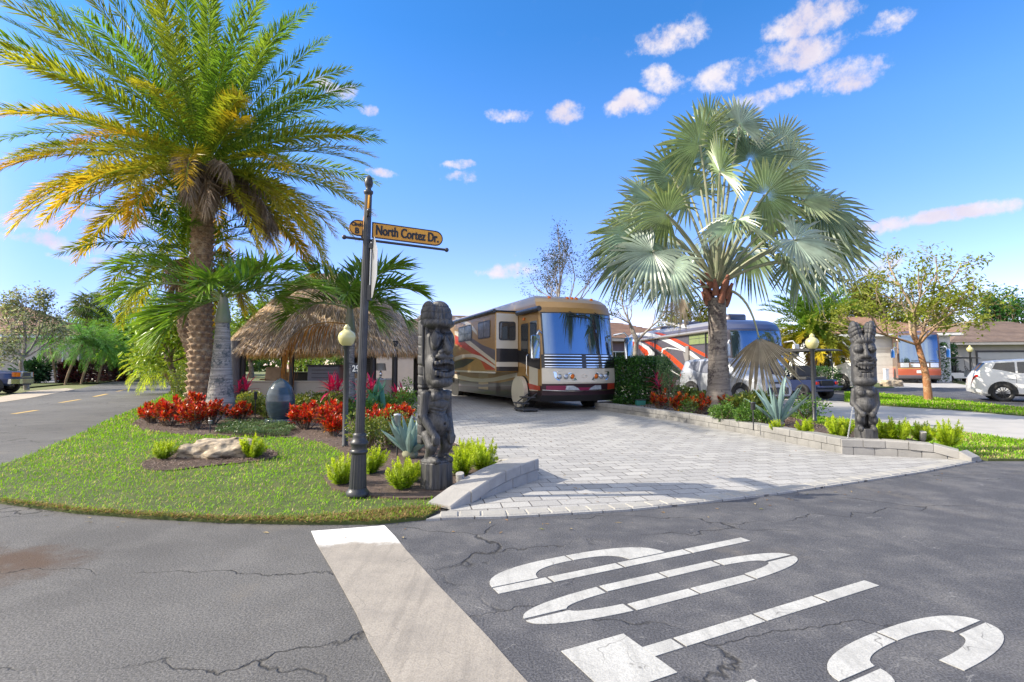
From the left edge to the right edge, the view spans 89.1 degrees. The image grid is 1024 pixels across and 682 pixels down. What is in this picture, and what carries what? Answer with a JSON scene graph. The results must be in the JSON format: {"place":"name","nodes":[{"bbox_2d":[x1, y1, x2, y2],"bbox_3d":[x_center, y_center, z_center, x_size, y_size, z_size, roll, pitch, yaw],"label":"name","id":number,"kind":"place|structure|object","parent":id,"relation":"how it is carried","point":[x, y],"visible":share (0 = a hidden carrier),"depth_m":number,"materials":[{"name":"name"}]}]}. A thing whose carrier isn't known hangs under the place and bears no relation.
{"place":"outdoors","nodes":[
{"label":"outdoors","id":0,"kind":"place"},
{"bbox_2d":[0,388,72,401],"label":"driveway","id":1,"kind":"structure","parent":0,"point":[25,395],"depth_m":25.39,"materials":[{"name":"beige concrete"}]},
{"bbox_2d":[20,380,111,386],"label":"lawn","id":2,"kind":"structure","parent":0,"point":[41,384],"depth_m":37.81,"materials":[{"name":"green plant"}]},
{"bbox_2d":[7,355,58,382],"bbox_3d":[-35.510,2.228,38.848,3.679,2.491,3.262,0,-3,0],"label":"shrub","id":3,"kind":"object","parent":2,"relation":"on","point":[41,370],"visible":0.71,"depth_m":38.59,"materials":[{"name":"green plant"}]},
{"bbox_2d":[9,320,82,382],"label":"pygmy palm","id":4,"kind":"object","parent":2,"relation":"on","point":[51,353],"visible":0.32,"depth_m":38.86,"materials":[{"name":"green plant"}]},
{"bbox_2d":[55,358,126,383],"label":"hedge","id":5,"kind":"object","parent":2,"relation":"on","point":[75,375],"visible":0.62,"depth_m":40.12,"materials":[{"name":"green plant"}]},
{"bbox_2d":[69,326,134,381],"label":"pygmy palm","id":6,"kind":"object","parent":2,"relation":"on","point":[99,370],"visible":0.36,"depth_m":39.80,"materials":[{"name":"green plant"}]},
{"bbox_2d":[64,288,155,354],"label":"date palm","id":7,"kind":"object","parent":2,"relation":"on","point":[110,320],"visible":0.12,"depth_m":48.57,"materials":[{"name":"green plant"}]},
{"bbox_2d":[0,391,437,524],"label":"lawn","id":8,"kind":"structure","parent":0,"point":[329,507],"depth_m":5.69,"materials":[{"name":"green plant"}]},
{"bbox_2d":[118,348,186,394],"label":"pygmy palm","id":9,"kind":"object","parent":8,"relation":"on","point":[149,380],"visible":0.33,"depth_m":25.76,"materials":[{"name":"green plant"}]},
{"bbox_2d":[167,359,188,399],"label":"shrub","id":10,"kind":"object","parent":8,"relation":"on","point":[181,385],"visible":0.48,"depth_m":21.07,"materials":[{"name":"green plant"}]},
{"bbox_2d":[115,290,240,395],"bbox_3d":[-15.180,-0.325,24.532,5.621,5.888,5.714,2,-3,-29],"label":"umbrella tree","id":11,"kind":"object","parent":8,"relation":"on","point":[172,339],"visible":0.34,"depth_m":22.90,"materials":[{"name":"green plant"}]},
{"bbox_2d":[140,447,278,470],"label":"mulch","id":12,"kind":"object","parent":8,"relation":"on","point":[203,464],"visible":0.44,"depth_m":7.25,"materials":[{"name":"brown wood"}]},
{"bbox_2d":[151,439,178,458],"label":"foxtail fern","id":13,"kind":"object","parent":12,"relation":"on","point":[163,451],"visible":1,"depth_m":7.49,"materials":[{"name":"green plant"}]},
{"bbox_2d":[176,437,260,458],"bbox_3d":[-4.402,1.623,7.825,1.128,0.352,0.750,0,-3,0],"label":"boulder","id":14,"kind":"object","parent":12,"relation":"on","point":[210,448],"visible":0.65,"depth_m":7.58,"materials":[{"name":"stone"}]},
{"bbox_2d":[239,432,267,457],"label":"foxtail fern","id":15,"kind":"object","parent":12,"relation":"on","point":[255,449],"visible":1,"depth_m":7.58,"materials":[{"name":"green plant"}]},
{"bbox_2d":[0,496,445,522],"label":"dry grass","id":16,"kind":"structure","parent":8,"relation":"on","point":[370,515],"depth_m":4.67,"materials":[{"name":"plant"}]},
{"bbox_2d":[230,280,338,371],"bbox_3d":[-11.129,-0.140,26.649,6.082,5.725,4.292,3,-4,-45],"label":"umbrella tree","id":17,"kind":"object","parent":8,"relation":"on","point":[258,305],"visible":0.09,"depth_m":25.85,"materials":[{"name":"green plant"}]},
{"bbox_2d":[132,402,477,499],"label":"mulch","id":18,"kind":"object","parent":8,"relation":"on","point":[379,477],"visible":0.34,"depth_m":8.28,"materials":[{"name":"brown wood"}]},
{"bbox_2d":[148,397,190,425],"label":"croton shrub","id":19,"kind":"object","parent":18,"relation":"on","point":[165,410],"visible":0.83,"depth_m":11.75,"materials":[{"name":"red plant"}]},
{"bbox_2d":[51,144,290,361],"bbox_3d":[-11.624,-2.220,18.236,7.096,8.976,6.945,-3,-4,43],"label":"date palm","id":20,"kind":"object","parent":18,"relation":"on","point":[182,229],"visible":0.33,"depth_m":17.59,"materials":[{"name":"green plant"}]},
{"bbox_2d":[172,401,210,428],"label":"croton shrub","id":21,"kind":"object","parent":18,"relation":"on","point":[195,417],"visible":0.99,"depth_m":11.18,"materials":[{"name":"red plant"}]},
{"bbox_2d":[0,0,386,401],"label":"date palm","id":22,"kind":"object","parent":18,"relation":"on","point":[209,101],"visible":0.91,"depth_m":15.29,"materials":[{"name":"green plant"}]},
{"bbox_2d":[197,398,231,423],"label":"croton shrub","id":23,"kind":"object","parent":18,"relation":"on","point":[215,406],"visible":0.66,"depth_m":12.22,"materials":[{"name":"red plant"}]},
{"bbox_2d":[92,242,345,419],"bbox_3d":[-7.499,-0.361,13.551,5.816,4.765,4.486,2,-4,-35],"label":"spindle palm","id":24,"kind":"object","parent":18,"relation":"on","point":[220,383],"visible":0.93,"depth_m":13.37,"materials":[{"name":"green plant"}]},
{"bbox_2d":[224,400,253,420],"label":"croton shrub","id":25,"kind":"object","parent":18,"relation":"on","point":[238,410],"visible":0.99,"depth_m":12.85,"materials":[{"name":"red plant"}]},
{"bbox_2d":[212,418,295,435],"bbox_3d":[-5.503,1.800,11.016,1.516,0.219,3.000,2,-4,-39],"label":"ground cover","id":26,"kind":"object","parent":18,"relation":"on","point":[241,426],"visible":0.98,"depth_m":10.75,"materials":[{"name":"green plant"}]},
{"bbox_2d":[264,378,295,424],"bbox_3d":[-5.393,1.409,12.117,0.676,1.077,0.676,0,-3,0],"label":"egg fountain","id":27,"kind":"object","parent":18,"relation":"on","point":[280,395],"visible":0.79,"depth_m":11.88,"materials":[{"name":"ceramic"}]},
{"bbox_2d":[247,381,342,396],"bbox_3d":[-8.100,1.934,19.775,4.000,0.845,0.340,0,-3,0],"label":"bar counter","id":28,"kind":"object","parent":18,"relation":"on","point":[299,386],"visible":0.31,"depth_m":19.67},
{"bbox_2d":[286,399,321,428],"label":"croton shrub","id":29,"kind":"object","parent":18,"relation":"on","point":[302,416],"visible":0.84,"depth_m":11.20,"materials":[{"name":"red plant"}]},
{"bbox_2d":[306,365,343,380],"bbox_3d":[-7.400,1.672,20.640,1.320,1.460,0.620,0,-3,0],"label":"outdoor cabinet","id":30,"kind":"object","parent":18,"relation":"on","point":[317,372],"visible":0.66,"depth_m":20.39,"materials":[{"name":"grey metal"}]},
{"bbox_2d":[308,397,342,429],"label":"croton shrub","id":31,"kind":"object","parent":18,"relation":"on","point":[327,409],"visible":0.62,"depth_m":10.83,"materials":[{"name":"red plant"}]},
{"bbox_2d":[320,411,342,435],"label":"croton shrub","id":32,"kind":"object","parent":18,"relation":"on","point":[332,423],"visible":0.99,"depth_m":9.97,"materials":[{"name":"red plant"}]},
{"bbox_2d":[325,452,350,484],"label":"foxtail fern","id":33,"kind":"object","parent":18,"relation":"on","point":[340,475],"visible":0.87,"depth_m":5.84,"materials":[{"name":"green plant"}]},
{"bbox_2d":[338,324,357,446],"bbox_3d":[-2.725,0.742,8.790,0.450,2.055,0.290,0,-3,0],"label":"lamp post","id":34,"kind":"object","parent":18,"relation":"on","point":[346,337],"visible":0.84,"depth_m":8.75,"materials":[{"name":"black metal"}]},
{"bbox_2d":[264,249,439,404],"bbox_3d":[-5.626,-0.649,18.300,5.566,5.847,4.758,2,-4,-35],"label":"spindle palm","id":35,"kind":"object","parent":18,"relation":"on","point":[343,278],"visible":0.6,"depth_m":18.08,"materials":[{"name":"green plant"}]},
{"bbox_2d":[344,410,393,450],"bbox_3d":[-2.266,1.416,8.267,0.802,0.698,0.730,0,-3,0],"label":"shrub","id":36,"kind":"object","parent":18,"relation":"on","point":[371,430],"visible":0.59,"depth_m":8.24,"materials":[{"name":"green plant"}]},
{"bbox_2d":[366,444,390,473],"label":"foxtail fern","id":37,"kind":"object","parent":18,"relation":"on","point":[374,462],"visible":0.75,"depth_m":6.50,"materials":[{"name":"green plant"}]},
{"bbox_2d":[371,406,410,447],"bbox_3d":[-2.003,1.443,8.736,0.900,0.735,0.656,0,-3,0],"label":"shrub","id":38,"kind":"object","parent":18,"relation":"on","point":[385,436],"visible":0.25,"depth_m":8.65,"materials":[{"name":"green plant"}]},
{"bbox_2d":[342,175,448,497],"bbox_3d":[-1.445,-0.078,5.691,1.226,3.367,0.892,-1,-3,22],"label":"street sign","id":39,"kind":"object","parent":18,"relation":"on","point":[359,442],"visible":1,"depth_m":5.45,"materials":[{"name":"grey metal"}]},
{"bbox_2d":[384,456,419,489],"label":"foxtail fern","id":40,"kind":"object","parent":18,"relation":"on","point":[398,475],"visible":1,"depth_m":5.59,"materials":[{"name":"green plant"}]},
{"bbox_2d":[381,416,424,458],"bbox_3d":[-1.440,1.395,7.716,0.873,0.636,0.894,3,-4,-39],"label":"agave","id":41,"kind":"object","parent":18,"relation":"on","point":[404,440],"visible":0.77,"depth_m":7.50,"materials":[{"name":"green plant"}]},
{"bbox_2d":[390,376,417,412],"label":"shrub","id":42,"kind":"object","parent":18,"relation":"on","point":[407,400],"visible":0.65,"depth_m":13.45,"materials":[{"name":"green plant"}]},
{"bbox_2d":[417,301,455,489],"bbox_3d":[-0.814,0.574,5.774,0.442,2.068,0.441,3,-4,-44],"label":"tiki statue","id":43,"kind":"object","parent":18,"relation":"on","point":[436,372],"visible":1,"depth_m":5.69,"materials":[{"name":"grey wood"}]},
{"bbox_2d":[449,445,474,474],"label":"foxtail fern","id":44,"kind":"object","parent":18,"relation":"on","point":[465,462],"visible":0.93,"depth_m":6.33,"materials":[{"name":"green plant"}]},
{"bbox_2d":[471,437,498,469],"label":"foxtail fern","id":45,"kind":"object","parent":18,"relation":"on","point":[483,458],"visible":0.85,"depth_m":6.66,"materials":[{"name":"green plant"}]},
{"bbox_2d":[0,369,965,400],"bbox_3d":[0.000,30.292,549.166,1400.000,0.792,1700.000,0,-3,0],"label":"ground","id":46,"kind":"structure","parent":0,"point":[258,375],"depth_m":36.53,"materials":[{"name":"grey asphalt"}]},
{"bbox_2d":[0,370,33,392],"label":"pickup truck","id":47,"kind":"object","parent":46,"relation":"on","point":[12,381],"visible":1,"depth_m":26.42,"materials":[{"name":"blue paint"}]},
{"bbox_2d":[0,281,79,389],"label":"magnolia tree","id":48,"kind":"object","parent":46,"relation":"on","point":[16,304],"visible":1,"depth_m":29.84,"materials":[{"name":"green plant"}]},
{"bbox_2d":[0,307,106,379],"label":"tree","id":49,"kind":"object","parent":46,"relation":"on","point":[8,363],"depth_m":44.86,"materials":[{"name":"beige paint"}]},
{"bbox_2d":[41,316,124,384],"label":"pygmy palm","id":50,"kind":"object","parent":46,"relation":"on","point":[80,339],"visible":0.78,"depth_m":37.06,"materials":[{"name":"green plant"}]},
{"bbox_2d":[62,290,113,331],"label":"cabbage palm","id":51,"kind":"object","parent":46,"relation":"on","point":[81,302],"visible":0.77,"depth_m":49.06,"materials":[{"name":"green plant"}]},
{"bbox_2d":[54,324,131,383],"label":"pygmy palm","id":52,"kind":"object","parent":46,"relation":"on","point":[87,363],"visible":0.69,"depth_m":37.89,"materials":[{"name":"green plant"}]},
{"bbox_2d":[93,321,154,380],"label":"background tree","id":53,"kind":"object","parent":46,"relation":"on","point":[126,348],"visible":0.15,"depth_m":43.84,"materials":[{"name":"green plant"}]},
{"bbox_2d":[178,354,343,371],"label":"woods","id":54,"kind":"object","parent":46,"relation":"on","point":[260,366],"visible":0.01,"depth_m":105.39,"materials":[{"name":"green plant"}]},
{"bbox_2d":[231,273,417,402],"bbox_3d":[-7.352,-0.179,21.659,8.578,5.367,5.586,0,-3,0],"label":"tiki hut","id":55,"kind":"object","parent":46,"relation":"on","point":[253,338],"visible":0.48,"depth_m":19.66,"materials":[{"name":"brown wood"}]},
{"bbox_2d":[376,315,465,386],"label":"house","id":56,"kind":"structure","parent":46,"relation":"on","point":[405,368],"depth_m":33.94,"materials":[{"name":"beige paint"}]},
{"bbox_2d":[515,215,611,297],"bbox_3d":[3.162,-2.110,30.957,6.035,9.976,5.934,0,-3,0],"label":"bare tree","id":57,"kind":"object","parent":46,"relation":"on","point":[560,270],"visible":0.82,"depth_m":29.70,"materials":[{"name":"brown plant"}]},
{"bbox_2d":[605,288,686,391],"bbox_3d":[5.123,-0.273,20.837,3.501,5.389,2.620,0,-3,0],"label":"bare tree","id":58,"kind":"object","parent":46,"relation":"on","point":[636,342],"visible":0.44,"depth_m":20.70,"materials":[{"name":"brown plant"}]},
{"bbox_2d":[655,291,707,326],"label":"oak tree","id":59,"kind":"object","parent":46,"relation":"on","point":[700,303],"visible":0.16,"depth_m":57.90,"materials":[{"name":"green plant"}]},
{"bbox_2d":[603,401,933,450],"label":"mulch","id":60,"kind":"object","parent":46,"relation":"on","point":[816,430],"visible":0.06,"depth_m":11.02,"materials":[{"name":"brown soil"}]},
{"bbox_2d":[611,353,673,404],"bbox_3d":[4.472,1.329,17.859,2.434,1.793,1.428,3,-4,-44],"label":"hedge","id":61,"kind":"object","parent":60,"relation":"on","point":[642,387],"visible":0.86,"depth_m":17.18,"materials":[{"name":"green plant"}]},
{"bbox_2d":[656,346,686,406],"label":"cypress","id":62,"kind":"object","parent":60,"relation":"on","point":[669,379],"visible":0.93,"depth_m":15.95,"materials":[{"name":"green plant"}]},
{"bbox_2d":[708,399,740,421],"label":"shrub","id":63,"kind":"object","parent":60,"relation":"on","point":[720,411],"visible":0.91,"depth_m":11.51,"materials":[{"name":"green plant"}]},
{"bbox_2d":[585,91,884,407],"bbox_3d":[6.770,-3.092,16.180,9.131,10.260,5.415,0,-3,0],"label":"fan palm","id":64,"kind":"object","parent":60,"relation":"on","point":[639,248],"visible":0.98,"depth_m":15.69,"materials":[{"name":"green plant"}]},
{"bbox_2d":[732,400,759,421],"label":"shrub","id":65,"kind":"object","parent":60,"relation":"on","point":[745,413],"visible":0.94,"depth_m":10.88,"materials":[{"name":"green plant"}]},
{"bbox_2d":[721,389,777,411],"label":"shrub","id":66,"kind":"object","parent":60,"relation":"on","point":[737,399],"visible":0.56,"depth_m":13.93,"materials":[{"name":"green plant"}]},
{"bbox_2d":[744,376,809,425],"bbox_3d":[5.530,1.244,10.868,1.135,1.033,1.327,0,-3,0],"label":"agave","id":67,"kind":"object","parent":60,"relation":"on","point":[774,408],"visible":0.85,"depth_m":10.70,"materials":[{"name":"green plant"}]},
{"bbox_2d":[785,392,833,418],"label":"shrub","id":68,"kind":"object","parent":60,"relation":"on","point":[804,407],"visible":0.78,"depth_m":12.22,"materials":[{"name":"green plant"}]},
{"bbox_2d":[805,333,818,420],"bbox_3d":[6.991,0.832,12.071,0.286,2.025,0.286,0,-3,0],"label":"lamp post","id":69,"kind":"object","parent":60,"relation":"on","point":[811,342],"visible":0.96,"depth_m":12.03,"materials":[{"name":"black metal"}]},
{"bbox_2d":[825,414,854,436],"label":"foxtail fern","id":70,"kind":"object","parent":60,"relation":"on","point":[841,428],"visible":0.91,"depth_m":8.72,"materials":[{"name":"green plant"}]},
{"bbox_2d":[848,320,880,438],"bbox_3d":[5.741,0.647,8.468,0.399,1.971,0.389,1,-3,-12],"label":"tiki statue","id":71,"kind":"object","parent":60,"relation":"on","point":[865,403],"visible":1,"depth_m":8.38,"materials":[{"name":"grey wood"}]},
{"bbox_2d":[878,416,910,439],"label":"foxtail fern","id":72,"kind":"object","parent":60,"relation":"on","point":[904,431],"visible":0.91,"depth_m":8.29,"materials":[{"name":"green plant"}]},
{"bbox_2d":[929,418,963,446],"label":"foxtail fern","id":73,"kind":"object","parent":60,"relation":"on","point":[947,435],"visible":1,"depth_m":7.94,"materials":[{"name":"green plant"}]},
{"bbox_2d":[784,317,963,381],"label":"house","id":74,"kind":"structure","parent":46,"relation":"on","point":[883,344],"depth_m":43.03,"materials":[{"name":"white paint"}]},
{"bbox_2d":[876,347,919,381],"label":"garage door","id":75,"kind":"structure","parent":74,"relation":"in","point":[884,361],"depth_m":43.01,"materials":[{"name":"white paint"}]},
{"bbox_2d":[821,264,966,342],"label":"oak tree","id":76,"kind":"object","parent":46,"relation":"on","point":[851,290],"visible":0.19,"depth_m":56.80,"materials":[{"name":"green plant"}]},
{"bbox_2d":[937,341,959,381],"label":"hedge","id":77,"kind":"object","parent":46,"relation":"on","point":[954,348],"visible":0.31,"depth_m":41.88,"materials":[{"name":"green plant"}]},
{"bbox_2d":[948,322,1023,379],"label":"house","id":78,"kind":"structure","parent":46,"relation":"on","point":[1001,341],"depth_m":46.27,"materials":[{"name":"brown paint"}]},
{"bbox_2d":[975,350,1023,364],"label":"garage door","id":79,"kind":"structure","parent":78,"relation":"in","point":[984,355],"depth_m":45.96,"materials":[{"name":"white paint"}]},
{"bbox_2d":[961,285,1023,323],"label":"oak tree","id":80,"kind":"object","parent":46,"relation":"on","point":[1009,316],"visible":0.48,"depth_m":63.55,"materials":[{"name":"green plant"}]},
{"bbox_2d":[0,374,1023,681],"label":"road","id":81,"kind":"structure","parent":0,"point":[92,598],"depth_m":3.29,"materials":[{"name":"grey asphalt"}]},
{"bbox_2d":[311,525,526,681],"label":"stop line","id":82,"kind":"object","parent":81,"relation":"on","point":[418,623],"visible":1,"depth_m":2.84,"materials":[{"name":"paint"}]},
{"bbox_2d":[427,456,538,509],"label":"block kerb","id":83,"kind":"structure","parent":81,"relation":"on","point":[497,478],"depth_m":5.53,"materials":[{"name":"concrete"}]},
{"bbox_2d":[440,459,981,516],"bbox_3d":[3.182,1.670,6.039,8.127,0.050,0.574,1,-3,-22],"label":"driveway edge","id":84,"kind":"object","parent":81,"relation":"on","point":[684,499],"visible":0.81,"depth_m":5.30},
{"bbox_2d":[595,402,854,453],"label":"block kerb","id":85,"kind":"structure","parent":81,"relation":"on","point":[823,441],"depth_m":10.77,"materials":[{"name":"grey concrete"}]},
{"bbox_2d":[490,537,1003,681],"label":"road lettering","id":86,"kind":"object","parent":81,"relation":"on","point":[621,658],"visible":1,"depth_m":2.77,"materials":[{"name":"white paint"}]},
{"bbox_2d":[790,355,853,389],"bbox_3d":[18.648,1.837,30.596,2.211,1.961,4.300,1,-3,-25],"label":"parked suv","id":87,"kind":"object","parent":81,"relation":"on","point":[844,365],"visible":0.2,"depth_m":28.95,"materials":[{"name":"white paint"}]},
{"bbox_2d":[841,438,979,460],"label":"block kerb","id":88,"kind":"structure","parent":81,"relation":"on","point":[888,447],"depth_m":7.98,"materials":[{"name":"concrete"}]},
{"bbox_2d":[966,359,1023,401],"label":"parked suv","id":89,"kind":"object","parent":81,"relation":"on","point":[1000,380],"visible":1,"depth_m":20.95,"materials":[{"name":"white paint"}]},
{"bbox_2d":[0,0,1023,368],"label":"sky","id":90,"kind":"structure","parent":0,"point":[496,119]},
{"bbox_2d":[610,322,651,382],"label":"house","id":91,"kind":"structure","parent":0,"point":[618,343],"depth_m":39.46,"materials":[{"name":"beige paint"}]},
{"bbox_2d":[397,386,980,520],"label":"driveway","id":92,"kind":"structure","parent":0,"point":[568,441],"depth_m":7.63,"materials":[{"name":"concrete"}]},
{"bbox_2d":[443,296,632,407],"bbox_3d":[-0.583,0.682,22.728,4.185,3.920,13.730,1,-3,-23],"label":"motorhome","id":93,"kind":"object","parent":92,"relation":"on","point":[528,352],"visible":0.99,"depth_m":17.12,"materials":[{"name":"beige paint"}]},
{"bbox_2d":[526,317,537,390],"bbox_3d":[0.648,0.428,16.842,0.096,2.360,0.766,1,-3,-23],"label":"entry door","id":94,"kind":"structure","parent":93,"relation":"in","point":[533,322],"depth_m":16.86,"materials":[{"name":"beige metal"}]},
{"bbox_2d":[759,278,872,376],"bbox_3d":[17.806,-0.419,30.489,6.141,6.523,6.010,2,-4,-34],"label":"plant","id":95,"kind":"object","parent":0,"point":[800,313],"visible":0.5,"depth_m":29.84,"materials":[{"name":"green plant"}]},
{"bbox_2d":[626,393,1023,439],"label":"driveway","id":96,"kind":"structure","parent":0,"point":[1007,426],"depth_m":14.15,"materials":[{"name":"concrete"}]},
{"bbox_2d":[629,314,799,388],"bbox_3d":[9.725,0.777,27.867,3.540,4.078,11.540,1,-3,-10],"label":"motorhome","id":97,"kind":"object","parent":96,"relation":"on","point":[691,343],"visible":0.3,"depth_m":24.99,"materials":[{"name":"white paint"}]},
{"bbox_2d":[680,358,791,401],"bbox_3d":[8.584,1.526,20.247,2.137,1.751,4.185,1,-3,-23],"label":"parked hatchback","id":98,"kind":"object","parent":96,"relation":"on","point":[695,372],"visible":0.31,"depth_m":19.47,"materials":[{"name":"silver metal"}]},
{"bbox_2d":[783,348,842,399],"bbox_3d":[12.258,1.388,22.180,1.480,2.111,3.121,1,-3,-20],"label":"golf cart","id":99,"kind":"object","parent":96,"relation":"on","point":[825,388],"visible":0.52,"depth_m":21.36,"materials":[{"name":"blue paint"}]},
{"bbox_2d":[787,411,1023,460],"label":"grass","id":100,"kind":"structure","parent":0,"point":[974,437],"depth_m":9.16,"materials":[{"name":"green plant"}]},
{"bbox_2d":[877,381,965,387],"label":"driveway","id":101,"kind":"structure","parent":0,"point":[933,385],"depth_m":35.37,"materials":[{"name":"concrete"}]},
{"bbox_2d":[890,331,949,382],"bbox_3d":[33.712,1.505,44.282,3.590,4.170,11.541,-2,-4,30],"label":"motorhome","id":102,"kind":"object","parent":101,"relation":"on","point":[905,359],"visible":0.79,"depth_m":39.61,"materials":[{"name":"orange paint"}]},
{"bbox_2d":[844,391,1023,415],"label":"lawn","id":103,"kind":"structure","parent":0,"point":[1015,414],"depth_m":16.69,"materials":[{"name":"green plant"}]},
{"bbox_2d":[804,239,1023,399],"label":"young tree","id":104,"kind":"object","parent":103,"relation":"on","point":[949,300],"visible":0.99,"depth_m":20.57,"materials":[{"name":"green plant"}]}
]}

